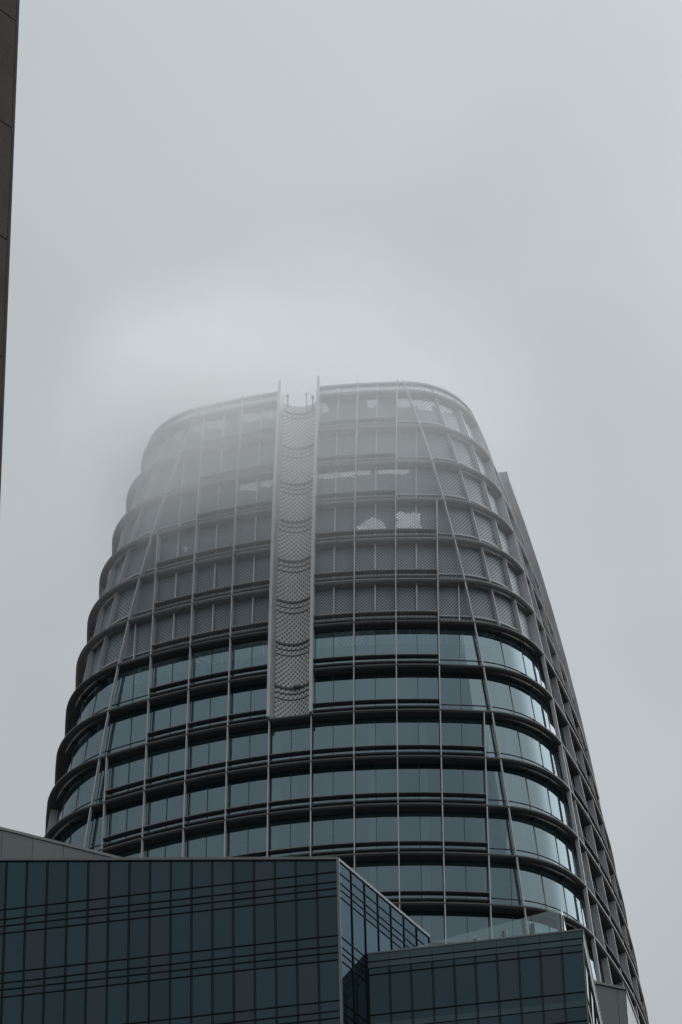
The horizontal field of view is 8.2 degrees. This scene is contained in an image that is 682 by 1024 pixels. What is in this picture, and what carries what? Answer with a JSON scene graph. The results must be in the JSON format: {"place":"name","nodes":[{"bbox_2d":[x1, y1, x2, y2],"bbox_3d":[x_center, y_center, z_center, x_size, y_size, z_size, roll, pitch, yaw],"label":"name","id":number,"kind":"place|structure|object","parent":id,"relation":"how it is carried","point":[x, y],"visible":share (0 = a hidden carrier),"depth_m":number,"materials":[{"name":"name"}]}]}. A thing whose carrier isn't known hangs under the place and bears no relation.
{"place":"outdoors","nodes":[
{"label":"outdoors","id":0,"kind":"place"},
{"bbox_2d":[0,0,19,496],"bbox_3d":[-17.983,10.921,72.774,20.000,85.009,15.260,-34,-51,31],"label":"brown precast building","id":1,"kind":"structure","parent":0,"point":[9,20],"depth_m":86.14,"materials":[{"name":"brown concrete"}]},
{"bbox_2d":[0,857,429,1023],"bbox_3d":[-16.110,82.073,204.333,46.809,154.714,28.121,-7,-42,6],"label":"dark office block","id":2,"kind":"structure","parent":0,"point":[189,940],"depth_m":237.95,"materials":[{"name":"black glass"}]},
{"bbox_2d":[2,932,24,997],"bbox_3d":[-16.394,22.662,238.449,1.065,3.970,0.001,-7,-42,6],"label":"window","id":3,"kind":"structure","parent":2,"relation":"in","point":[13,955],"depth_m":238.55,"materials":[{"name":"grey glass"}]},
{"bbox_2d":[4,861,26,933],"bbox_3d":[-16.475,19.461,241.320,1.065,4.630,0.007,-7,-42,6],"label":"window","id":4,"kind":"structure","parent":2,"relation":"in","point":[16,871],"depth_m":241.36,"materials":[{"name":"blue glass"}]},
{"bbox_2d":[23,929,45,995],"bbox_3d":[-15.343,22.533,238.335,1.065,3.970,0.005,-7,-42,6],"label":"window","id":5,"kind":"structure","parent":2,"relation":"in","point":[34,945],"depth_m":238.43,"materials":[{"name":"grey glass"}]},
{"bbox_2d":[25,861,47,930],"bbox_3d":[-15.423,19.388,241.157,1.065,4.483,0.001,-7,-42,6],"label":"window","id":6,"kind":"structure","parent":2,"relation":"in","point":[36,885],"depth_m":241.24,"materials":[{"name":"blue glass"}]},
{"bbox_2d":[44,927,65,992],"bbox_3d":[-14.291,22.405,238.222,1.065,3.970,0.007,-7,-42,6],"label":"window","id":7,"kind":"structure","parent":2,"relation":"in","point":[55,937],"depth_m":238.31,"materials":[{"name":"grey glass"}]},
{"bbox_2d":[46,861,67,928],"bbox_3d":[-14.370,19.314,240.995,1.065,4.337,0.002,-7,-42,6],"label":"window","id":8,"kind":"structure","parent":2,"relation":"in","point":[57,870],"depth_m":241.07,"materials":[{"name":"grey glass"}]},
{"bbox_2d":[0,827,119,857],"bbox_3d":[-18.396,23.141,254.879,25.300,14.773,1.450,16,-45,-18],"label":"penthouse screen","id":9,"kind":"object","parent":2,"relation":"on","point":[15,844],"visible":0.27,"depth_m":259.47,"materials":[{"name":"grey metal"}]},
{"bbox_2d":[65,925,86,990],"bbox_3d":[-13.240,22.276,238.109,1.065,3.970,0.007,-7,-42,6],"label":"window","id":10,"kind":"structure","parent":2,"relation":"in","point":[76,935],"depth_m":238.20,"materials":[{"name":"grey glass"}]},
{"bbox_2d":[66,861,88,926],"bbox_3d":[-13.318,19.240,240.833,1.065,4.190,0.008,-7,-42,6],"label":"window","id":11,"kind":"structure","parent":2,"relation":"in","point":[77,883],"depth_m":240.89,"materials":[{"name":"grey glass"}]},
{"bbox_2d":[86,922,107,988],"bbox_3d":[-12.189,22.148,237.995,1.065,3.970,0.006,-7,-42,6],"label":"window","id":12,"kind":"structure","parent":2,"relation":"in","point":[97,933],"depth_m":238.08,"materials":[{"name":"grey glass"}]},
{"bbox_2d":[87,861,108,923],"bbox_3d":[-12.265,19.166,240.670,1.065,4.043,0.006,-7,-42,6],"label":"window","id":13,"kind":"structure","parent":2,"relation":"in","point":[98,870],"depth_m":240.77,"materials":[{"name":"grey glass"}]},
{"bbox_2d":[106,984,127,1023],"bbox_3d":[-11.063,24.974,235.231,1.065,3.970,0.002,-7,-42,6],"label":"window","id":14,"kind":"structure","parent":2,"relation":"in","point":[117,994],"depth_m":235.77,"materials":[{"name":"grey glass"}]},
{"bbox_2d":[107,920,128,985],"bbox_3d":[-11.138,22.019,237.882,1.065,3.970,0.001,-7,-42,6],"label":"window","id":15,"kind":"structure","parent":2,"relation":"in","point":[118,930],"depth_m":237.97,"materials":[{"name":"grey glass"}]},
{"bbox_2d":[108,861,129,921],"bbox_3d":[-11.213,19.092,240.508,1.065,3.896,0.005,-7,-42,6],"label":"window","id":16,"kind":"structure","parent":2,"relation":"in","point":[118,869],"depth_m":240.54,"materials":[{"name":"grey glass"}]},
{"bbox_2d":[128,982,148,1023],"bbox_3d":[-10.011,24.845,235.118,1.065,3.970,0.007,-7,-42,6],"label":"window","id":17,"kind":"structure","parent":2,"relation":"in","point":[138,992],"depth_m":235.60,"materials":[{"name":"grey glass"}]},
{"bbox_2d":[128,917,149,983],"bbox_3d":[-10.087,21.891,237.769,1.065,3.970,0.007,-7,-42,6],"label":"window","id":18,"kind":"structure","parent":2,"relation":"in","point":[138,946],"depth_m":237.85,"materials":[{"name":"grey glass"}]},
{"bbox_2d":[129,861,149,919],"bbox_3d":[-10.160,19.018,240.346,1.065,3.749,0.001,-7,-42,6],"label":"window","id":19,"kind":"structure","parent":2,"relation":"in","point":[139,870],"depth_m":240.42,"materials":[{"name":"grey glass"}]},
{"bbox_2d":[149,915,170,980],"bbox_3d":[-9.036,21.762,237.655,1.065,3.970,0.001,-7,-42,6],"label":"window","id":20,"kind":"structure","parent":2,"relation":"in","point":[159,937],"depth_m":237.73,"materials":[{"name":"grey glass"}]},
{"bbox_2d":[150,979,169,1023],"bbox_3d":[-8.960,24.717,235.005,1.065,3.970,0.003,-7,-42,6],"label":"window","id":21,"kind":"structure","parent":2,"relation":"in","point":[159,990],"depth_m":235.48,"materials":[{"name":"grey glass"}]},
{"bbox_2d":[151,861,170,916],"bbox_3d":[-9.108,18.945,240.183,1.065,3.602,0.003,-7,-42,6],"label":"window","id":22,"kind":"structure","parent":2,"relation":"in","point":[160,870],"depth_m":240.24,"materials":[{"name":"grey glass"}]},
{"bbox_2d":[170,913,189,978],"bbox_3d":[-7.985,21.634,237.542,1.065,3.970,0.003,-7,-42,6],"label":"window","id":23,"kind":"structure","parent":2,"relation":"in","point":[180,923],"depth_m":237.65,"materials":[{"name":"grey glass"}]},
{"bbox_2d":[171,977,189,1023],"bbox_3d":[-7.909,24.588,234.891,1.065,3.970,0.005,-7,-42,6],"label":"window","id":24,"kind":"structure","parent":2,"relation":"in","point":[180,987],"depth_m":235.31,"materials":[{"name":"grey glass"}]},
{"bbox_2d":[172,861,191,914],"bbox_3d":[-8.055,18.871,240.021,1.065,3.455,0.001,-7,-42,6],"label":"window","id":25,"kind":"structure","parent":2,"relation":"in","point":[180,869],"depth_m":240.13,"materials":[{"name":"grey glass"}]},
{"bbox_2d":[191,861,210,912],"bbox_3d":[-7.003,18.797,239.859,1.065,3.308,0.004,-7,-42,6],"label":"window","id":26,"kind":"structure","parent":2,"relation":"in","point":[201,869],"depth_m":239.89,"materials":[{"name":"grey glass"}]},
{"bbox_2d":[191,911,210,976],"bbox_3d":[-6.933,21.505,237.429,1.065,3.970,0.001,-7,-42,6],"label":"window","id":27,"kind":"structure","parent":2,"relation":"in","point":[200,921],"depth_m":237.56,"materials":[{"name":"grey glass"}]},
{"bbox_2d":[192,975,210,1023],"bbox_3d":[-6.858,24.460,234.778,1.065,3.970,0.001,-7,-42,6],"label":"window","id":28,"kind":"structure","parent":2,"relation":"in","point":[201,985],"depth_m":235.14,"materials":[{"name":"grey glass"}]},
{"bbox_2d":[212,861,231,909],"bbox_3d":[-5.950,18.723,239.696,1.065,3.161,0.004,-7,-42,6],"label":"window","id":29,"kind":"structure","parent":2,"relation":"in","point":[221,870],"depth_m":239.77,"materials":[{"name":"grey glass"}]},
{"bbox_2d":[212,908,233,973],"bbox_3d":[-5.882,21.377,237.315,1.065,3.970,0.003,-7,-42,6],"label":"window","id":30,"kind":"structure","parent":2,"relation":"in","point":[222,918],"depth_m":237.39,"materials":[{"name":"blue glass"}]},
{"bbox_2d":[212,972,233,1023],"bbox_3d":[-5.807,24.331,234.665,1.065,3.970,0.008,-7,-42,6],"label":"window","id":31,"kind":"structure","parent":2,"relation":"in","point":[222,991],"depth_m":234.96,"materials":[{"name":"grey glass"}]},
{"bbox_2d":[234,861,253,907],"bbox_3d":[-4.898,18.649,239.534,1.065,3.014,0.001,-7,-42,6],"label":"window","id":32,"kind":"structure","parent":2,"relation":"in","point":[243,870],"depth_m":239.60,"materials":[{"name":"grey glass"}]},
{"bbox_2d":[233,906,254,971],"bbox_3d":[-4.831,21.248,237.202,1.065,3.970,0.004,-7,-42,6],"label":"window","id":33,"kind":"structure","parent":2,"relation":"in","point":[242,916],"depth_m":237.27,"materials":[{"name":"grey glass"}]},
{"bbox_2d":[235,970,254,1023],"bbox_3d":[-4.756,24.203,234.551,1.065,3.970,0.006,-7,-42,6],"label":"window","id":34,"kind":"structure","parent":2,"relation":"in","point":[244,980],"depth_m":234.85,"materials":[{"name":"grey glass"}]},
{"bbox_2d":[254,903,275,969],"bbox_3d":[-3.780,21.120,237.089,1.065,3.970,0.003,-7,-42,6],"label":"window","id":35,"kind":"structure","parent":2,"relation":"in","point":[263,914],"depth_m":237.21,"materials":[{"name":"grey glass"}]},
{"bbox_2d":[256,968,276,1023],"bbox_3d":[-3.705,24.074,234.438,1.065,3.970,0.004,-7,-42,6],"label":"window","id":36,"kind":"structure","parent":2,"relation":"in","point":[265,978],"depth_m":234.68,"materials":[{"name":"grey glass"}]},
{"bbox_2d":[275,901,296,966],"bbox_3d":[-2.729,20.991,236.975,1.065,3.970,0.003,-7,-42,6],"label":"window","id":37,"kind":"structure","parent":2,"relation":"in","point":[285,911],"depth_m":237.10,"materials":[{"name":"grey glass"}]},
{"bbox_2d":[276,965,297,1023],"bbox_3d":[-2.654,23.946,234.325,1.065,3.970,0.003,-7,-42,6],"label":"window","id":38,"kind":"structure","parent":2,"relation":"in","point":[286,994],"depth_m":234.51,"materials":[{"name":"grey glass"}]},
{"bbox_2d":[296,899,317,964],"bbox_3d":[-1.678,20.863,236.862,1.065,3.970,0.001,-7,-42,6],"label":"window","id":39,"kind":"structure","parent":2,"relation":"in","point":[305,909],"depth_m":236.98,"materials":[{"name":"grey glass"}]},
{"bbox_2d":[297,963,319,1023],"bbox_3d":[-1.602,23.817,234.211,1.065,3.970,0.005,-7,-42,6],"label":"window","id":40,"kind":"structure","parent":2,"relation":"in","point":[307,976],"depth_m":234.45,"materials":[{"name":"grey glass"}]},
{"bbox_2d":[317,896,338,962],"bbox_3d":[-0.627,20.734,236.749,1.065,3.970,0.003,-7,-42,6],"label":"window","id":41,"kind":"structure","parent":2,"relation":"in","point":[326,907],"depth_m":236.86,"materials":[{"name":"grey glass"}]},
{"bbox_2d":[318,960,339,1023],"bbox_3d":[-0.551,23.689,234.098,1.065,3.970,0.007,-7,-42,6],"label":"window","id":42,"kind":"structure","parent":2,"relation":"in","point":[329,971],"depth_m":234.22,"materials":[{"name":"grey glass"}]},
{"bbox_2d":[0,0,681,1023],"label":"sky","id":43,"kind":"structure","parent":0,"point":[214,201],"materials":[{"name":"grey"}]},
{"bbox_2d":[44,376,648,1023],"bbox_3d":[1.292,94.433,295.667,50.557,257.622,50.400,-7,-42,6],"label":"curved glass tower","id":44,"kind":"structure","parent":0,"point":[296,658],"depth_m":345.76,"materials":[{"name":"metal"}]},
{"bbox_2d":[106,798,146,845],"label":"window","id":45,"kind":"structure","parent":44,"relation":"in","point":[128,816],"depth_m":337.81,"materials":[{"name":"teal glass"}]},
{"bbox_2d":[105,707,150,754],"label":"window","id":46,"kind":"structure","parent":44,"relation":"in","point":[128,730],"depth_m":344.55,"materials":[{"name":"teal glass"}]},
{"bbox_2d":[108,752,148,795],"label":"window","id":47,"kind":"structure","parent":44,"relation":"in","point":[130,769],"depth_m":341.37,"materials":[{"name":"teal glass"}]},
{"bbox_2d":[114,662,153,707],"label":"window","id":48,"kind":"structure","parent":44,"relation":"in","point":[133,683],"depth_m":348.10,"materials":[{"name":"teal glass"}]},
{"bbox_2d":[146,789,186,832],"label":"window","id":49,"kind":"structure","parent":44,"relation":"in","point":[168,806],"depth_m":336.98,"materials":[{"name":"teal glass"}]},
{"bbox_2d":[148,742,188,784],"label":"window","id":50,"kind":"structure","parent":44,"relation":"in","point":[169,759],"depth_m":340.54,"materials":[{"name":"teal glass"}]},
{"bbox_2d":[150,697,190,738],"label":"window","id":51,"kind":"structure","parent":44,"relation":"in","point":[173,713],"depth_m":344.13,"materials":[{"name":"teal glass"}]},
{"bbox_2d":[152,653,192,693],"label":"window","id":52,"kind":"structure","parent":44,"relation":"in","point":[174,669],"depth_m":347.76,"materials":[{"name":"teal glass"}]},
{"bbox_2d":[185,828,226,856],"bbox_3d":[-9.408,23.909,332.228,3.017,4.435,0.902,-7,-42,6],"label":"window","id":53,"kind":"structure","parent":44,"relation":"in","point":[211,843],"depth_m":332.97,"materials":[{"name":"grey glass"}]},
{"bbox_2d":[186,781,227,826],"bbox_3d":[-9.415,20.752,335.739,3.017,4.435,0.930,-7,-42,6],"label":"window","id":54,"kind":"structure","parent":44,"relation":"in","point":[208,797],"depth_m":336.24,"materials":[{"name":"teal glass"}]},
{"bbox_2d":[188,734,229,778],"bbox_3d":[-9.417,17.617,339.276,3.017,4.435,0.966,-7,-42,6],"label":"window","id":55,"kind":"structure","parent":44,"relation":"in","point":[210,750],"depth_m":339.79,"materials":[{"name":"grey glass"}]},
{"bbox_2d":[190,688,230,729],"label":"window","id":56,"kind":"structure","parent":44,"relation":"in","point":[212,704],"depth_m":343.46,"materials":[{"name":"grey glass"}]},
{"bbox_2d":[191,645,231,683],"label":"window","id":57,"kind":"structure","parent":44,"relation":"in","point":[215,660],"depth_m":347.00,"materials":[{"name":"grey glass"}]},
{"bbox_2d":[227,822,268,856],"bbox_3d":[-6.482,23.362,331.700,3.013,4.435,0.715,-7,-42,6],"label":"window","id":58,"kind":"structure","parent":44,"relation":"in","point":[250,838],"depth_m":332.32,"materials":[{"name":"grey glass"}]},
{"bbox_2d":[230,683,266,724],"bbox_3d":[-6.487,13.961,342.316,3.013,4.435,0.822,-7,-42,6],"label":"window","id":59,"kind":"structure","parent":44,"relation":"in","point":[251,697],"depth_m":342.87,"materials":[{"name":"grey glass"}]},
{"bbox_2d":[228,774,269,818],"bbox_3d":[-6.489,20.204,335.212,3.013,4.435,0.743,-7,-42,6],"label":"window","id":60,"kind":"structure","parent":44,"relation":"in","point":[253,789],"depth_m":335.75,"materials":[{"name":"grey glass"}]},
{"bbox_2d":[231,639,267,675],"bbox_3d":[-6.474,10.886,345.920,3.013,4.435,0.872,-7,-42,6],"label":"window","id":61,"kind":"structure","parent":44,"relation":"in","point":[254,653],"depth_m":346.49,"materials":[{"name":"grey glass"}]},
{"bbox_2d":[229,727,270,770],"bbox_3d":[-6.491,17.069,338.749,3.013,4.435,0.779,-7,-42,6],"label":"window","id":62,"kind":"structure","parent":44,"relation":"in","point":[251,743],"depth_m":339.29,"materials":[{"name":"grey glass"}]},
{"bbox_2d":[269,769,309,811],"bbox_3d":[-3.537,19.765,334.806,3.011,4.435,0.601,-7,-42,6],"label":"window","id":63,"kind":"structure","parent":44,"relation":"in","point":[289,784],"depth_m":335.34,"materials":[{"name":"grey glass"}]},
{"bbox_2d":[270,723,310,764],"bbox_3d":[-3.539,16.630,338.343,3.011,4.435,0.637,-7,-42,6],"label":"window","id":64,"kind":"structure","parent":44,"relation":"in","point":[295,737],"depth_m":338.88,"materials":[{"name":"grey glass"}]},
{"bbox_2d":[269,817,311,856],"bbox_3d":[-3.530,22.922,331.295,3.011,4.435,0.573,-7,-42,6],"label":"window","id":65,"kind":"structure","parent":44,"relation":"in","point":[287,833],"depth_m":331.84,"materials":[{"name":"grey glass"}]},
{"bbox_2d":[312,719,352,759],"bbox_3d":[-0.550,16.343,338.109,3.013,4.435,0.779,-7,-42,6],"label":"window","id":66,"kind":"structure","parent":44,"relation":"in","point":[335,733],"depth_m":338.63,"materials":[{"name":"grey glass"}]},
{"bbox_2d":[312,766,352,806],"bbox_3d":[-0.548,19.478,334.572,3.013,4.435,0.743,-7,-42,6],"label":"window","id":67,"kind":"structure","parent":44,"relation":"in","point":[329,780],"depth_m":335.09,"materials":[{"name":"grey glass"}]},
{"bbox_2d":[312,813,353,855],"bbox_3d":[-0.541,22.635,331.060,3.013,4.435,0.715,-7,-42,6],"label":"window","id":68,"kind":"structure","parent":44,"relation":"in","point":[339,828],"depth_m":331.51,"materials":[{"name":"grey glass"}]},
{"bbox_2d":[314,630,352,666],"bbox_3d":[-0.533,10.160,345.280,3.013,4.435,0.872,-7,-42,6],"label":"window","id":69,"kind":"structure","parent":44,"relation":"in","point":[339,643],"depth_m":345.82,"materials":[{"name":"grey glass"}]},
{"bbox_2d":[314,674,352,712],"bbox_3d":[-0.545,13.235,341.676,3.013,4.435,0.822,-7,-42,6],"label":"window","id":70,"kind":"structure","parent":44,"relation":"in","point":[335,687],"depth_m":342.20,"materials":[{"name":"grey glass"}]},
{"bbox_2d":[354,629,395,664],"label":"window","id":71,"kind":"structure","parent":44,"relation":"in","point":[373,641],"depth_m":345.73,"materials":[{"name":"grey glass"}]},
{"bbox_2d":[354,672,395,709],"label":"window","id":72,"kind":"structure","parent":44,"relation":"in","point":[366,685],"depth_m":342.12,"materials":[{"name":"grey glass"}]},
{"bbox_2d":[355,718,396,756],"bbox_3d":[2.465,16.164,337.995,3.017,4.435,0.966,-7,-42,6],"label":"window","id":73,"kind":"structure","parent":44,"relation":"in","point":[368,731],"depth_m":338.47,"materials":[{"name":"grey glass"}]},
{"bbox_2d":[355,764,396,803],"bbox_3d":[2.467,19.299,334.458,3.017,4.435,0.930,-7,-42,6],"label":"window","id":74,"kind":"structure","parent":44,"relation":"in","point":[380,777],"depth_m":334.93,"materials":[{"name":"grey glass"}]},
{"bbox_2d":[355,812,397,852],"bbox_3d":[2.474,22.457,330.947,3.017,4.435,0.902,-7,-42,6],"label":"window","id":75,"kind":"structure","parent":44,"relation":"in","point":[374,826],"depth_m":331.43,"materials":[{"name":"grey glass"}]},
{"bbox_2d":[355,861,398,901],"bbox_3d":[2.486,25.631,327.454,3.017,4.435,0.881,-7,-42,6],"label":"window","id":76,"kind":"structure","parent":44,"relation":"in","point":[382,875],"depth_m":328.13,"materials":[{"name":"grey glass"}]},
{"bbox_2d":[397,629,437,663],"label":"window","id":77,"kind":"structure","parent":44,"relation":"in","point":[409,641],"depth_m":345.73,"materials":[{"name":"grey glass"}]},
{"bbox_2d":[397,672,438,708],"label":"window","id":78,"kind":"structure","parent":44,"relation":"in","point":[409,684],"depth_m":342.12,"materials":[{"name":"grey glass"}]},
{"bbox_2d":[397,717,439,751],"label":"window","id":79,"kind":"structure","parent":44,"relation":"in","point":[411,730],"depth_m":338.63,"materials":[{"name":"grey glass"}]},
{"bbox_2d":[398,764,441,802],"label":"window","id":80,"kind":"structure","parent":44,"relation":"in","point":[411,777],"depth_m":334.93,"materials":[{"name":"grey glass"}]},
{"bbox_2d":[399,811,442,851],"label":"window","id":81,"kind":"structure","parent":44,"relation":"in","point":[412,825],"depth_m":331.43,"materials":[{"name":"grey glass"}]},
{"bbox_2d":[399,861,443,901],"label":"window","id":82,"kind":"structure","parent":44,"relation":"in","point":[414,875],"depth_m":327.97,"materials":[{"name":"grey glass"}]},
{"bbox_2d":[402,911,444,941],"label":"window","id":83,"kind":"structure","parent":44,"relation":"in","point":[433,922],"depth_m":324.86,"materials":[{"name":"grey glass"}]},
{"bbox_2d":[439,629,480,664],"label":"window","id":84,"kind":"structure","parent":44,"relation":"in","point":[457,646],"depth_m":345.48,"materials":[{"name":"grey glass"}]},
{"bbox_2d":[441,718,483,756],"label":"window","id":85,"kind":"structure","parent":44,"relation":"in","point":[454,731],"depth_m":338.71,"materials":[{"name":"grey glass"}]},
{"bbox_2d":[442,764,485,803],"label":"window","id":86,"kind":"structure","parent":44,"relation":"in","point":[455,777],"depth_m":335.18,"materials":[{"name":"grey glass"}]},
{"bbox_2d":[440,672,489,710],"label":"window","id":87,"kind":"structure","parent":44,"relation":"in","point":[457,690],"depth_m":341.95,"materials":[{"name":"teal glass"}]},
{"bbox_2d":[443,812,486,852],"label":"window","id":88,"kind":"structure","parent":44,"relation":"in","point":[458,826],"depth_m":331.60,"materials":[{"name":"grey glass"}]},
{"bbox_2d":[444,861,488,902],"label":"window","id":89,"kind":"structure","parent":44,"relation":"in","point":[459,875],"depth_m":328.13,"materials":[{"name":"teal glass"}]},
{"bbox_2d":[446,911,490,941],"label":"window","id":90,"kind":"structure","parent":44,"relation":"in","point":[461,926],"depth_m":324.78,"materials":[{"name":"grey glass"}]},
{"bbox_2d":[474,630,505,668],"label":"corner window","id":91,"kind":"structure","parent":44,"relation":"in","point":[490,643],"depth_m":345.90,"materials":[{"name":"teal glass"}]},
{"bbox_2d":[483,674,514,713],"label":"corner window","id":92,"kind":"structure","parent":44,"relation":"in","point":[499,689],"depth_m":342.37,"materials":[{"name":"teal glass"}]},
{"bbox_2d":[486,813,513,854],"bbox_3d":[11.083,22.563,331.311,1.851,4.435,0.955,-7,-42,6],"label":"window","id":93,"kind":"structure","parent":44,"relation":"in","point":[500,841],"depth_m":331.43,"materials":[{"name":"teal glass"}]},
{"bbox_2d":[488,863,521,905],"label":"window","id":94,"kind":"structure","parent":44,"relation":"in","point":[504,883],"depth_m":327.97,"materials":[{"name":"grey glass"}]},
{"bbox_2d":[491,719,522,760],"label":"corner window","id":95,"kind":"structure","parent":44,"relation":"in","point":[507,733],"depth_m":338.80,"materials":[{"name":"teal glass"}]},
{"bbox_2d":[500,767,530,808],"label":"corner window","id":96,"kind":"structure","parent":44,"relation":"in","point":[515,780],"depth_m":335.34,"materials":[{"name":"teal glass"}]},
{"bbox_2d":[508,815,538,858],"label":"corner window","id":97,"kind":"structure","parent":44,"relation":"in","point":[523,828],"depth_m":331.84,"materials":[{"name":"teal glass"}]},
{"bbox_2d":[516,865,546,908],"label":"corner window","id":98,"kind":"structure","parent":44,"relation":"in","point":[531,877],"depth_m":328.45,"materials":[{"name":"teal glass"}]},
{"bbox_2d":[533,820,559,865],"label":"corner window","id":99,"kind":"structure","parent":44,"relation":"in","point":[545,836],"depth_m":332.57,"materials":[{"name":"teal glass"}]},
{"bbox_2d":[541,870,567,915],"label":"corner window","id":100,"kind":"structure","parent":44,"relation":"in","point":[553,886],"depth_m":329.09,"materials":[{"name":"teal glass"}]},
{"label":"ground","id":101,"kind":"structure","parent":0,"visible":0},
{"bbox_2d":[367,929,602,1023],"bbox_3d":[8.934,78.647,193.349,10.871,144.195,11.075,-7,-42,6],"label":"banded office wing","id":102,"kind":"structure","parent":101,"relation":"on","point":[543,978],"depth_m":235.82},
{"bbox_2d":[369,967,390,1023],"bbox_3d":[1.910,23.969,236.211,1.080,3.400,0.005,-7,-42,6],"label":"window","id":103,"kind":"structure","parent":102,"relation":"in","point":[378,984],"depth_m":236.23,"materials":[{"name":"grey glass"}]},
{"bbox_2d":[389,964,412,1020],"bbox_3d":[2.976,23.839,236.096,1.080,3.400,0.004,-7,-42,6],"label":"window","id":104,"kind":"structure","parent":102,"relation":"in","point":[401,991],"depth_m":236.11,"materials":[{"name":"grey glass"}]},
{"bbox_2d":[411,962,433,1018],"bbox_3d":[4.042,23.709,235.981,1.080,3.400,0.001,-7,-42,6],"label":"window","id":105,"kind":"structure","parent":102,"relation":"in","point":[421,980],"depth_m":236.00,"materials":[{"name":"grey glass"}]},
{"bbox_2d":[432,959,455,1016],"bbox_3d":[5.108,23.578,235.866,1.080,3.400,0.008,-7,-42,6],"label":"window","id":106,"kind":"structure","parent":102,"relation":"in","point":[444,983],"depth_m":235.88,"materials":[{"name":"grey glass"}]},
{"bbox_2d":[454,957,477,1013],"bbox_3d":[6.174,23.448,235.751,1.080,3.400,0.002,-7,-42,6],"label":"window","id":107,"kind":"structure","parent":102,"relation":"in","point":[466,990],"depth_m":235.74,"materials":[{"name":"grey glass"}]},
{"bbox_2d":[475,955,499,1011],"bbox_3d":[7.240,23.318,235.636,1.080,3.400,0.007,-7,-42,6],"label":"window","id":108,"kind":"structure","parent":102,"relation":"in","point":[486,979],"depth_m":235.65,"materials":[{"name":"grey glass"}]},
{"bbox_2d":[497,952,520,1008],"bbox_3d":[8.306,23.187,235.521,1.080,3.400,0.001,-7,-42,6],"label":"window","id":109,"kind":"structure","parent":102,"relation":"in","point":[509,980],"depth_m":235.54,"materials":[{"name":"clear glass"}]},
{"bbox_2d":[518,950,542,1006],"bbox_3d":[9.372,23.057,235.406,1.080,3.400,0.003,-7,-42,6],"label":"window","id":110,"kind":"structure","parent":102,"relation":"in","point":[529,969],"depth_m":235.42,"materials":[{"name":"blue glass"}]},
{"bbox_2d":[540,947,564,1004],"bbox_3d":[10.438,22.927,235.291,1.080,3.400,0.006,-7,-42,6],"label":"window","id":111,"kind":"structure","parent":102,"relation":"in","point":[551,973],"depth_m":235.31,"materials":[{"name":"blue glass"}]},
{"bbox_2d":[561,945,585,1001],"bbox_3d":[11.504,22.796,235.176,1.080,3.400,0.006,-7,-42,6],"label":"window","id":112,"kind":"structure","parent":102,"relation":"in","point":[573,976],"depth_m":235.19,"materials":[{"name":"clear glass"}]},
{"bbox_2d":[594,981,638,1023],"bbox_3d":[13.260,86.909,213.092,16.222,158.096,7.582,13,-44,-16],"label":"grey plant room","id":113,"kind":"object","parent":101,"relation":"on","point":[615,1005],"visible":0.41,"depth_m":263.19,"materials":[{"name":"metal"}]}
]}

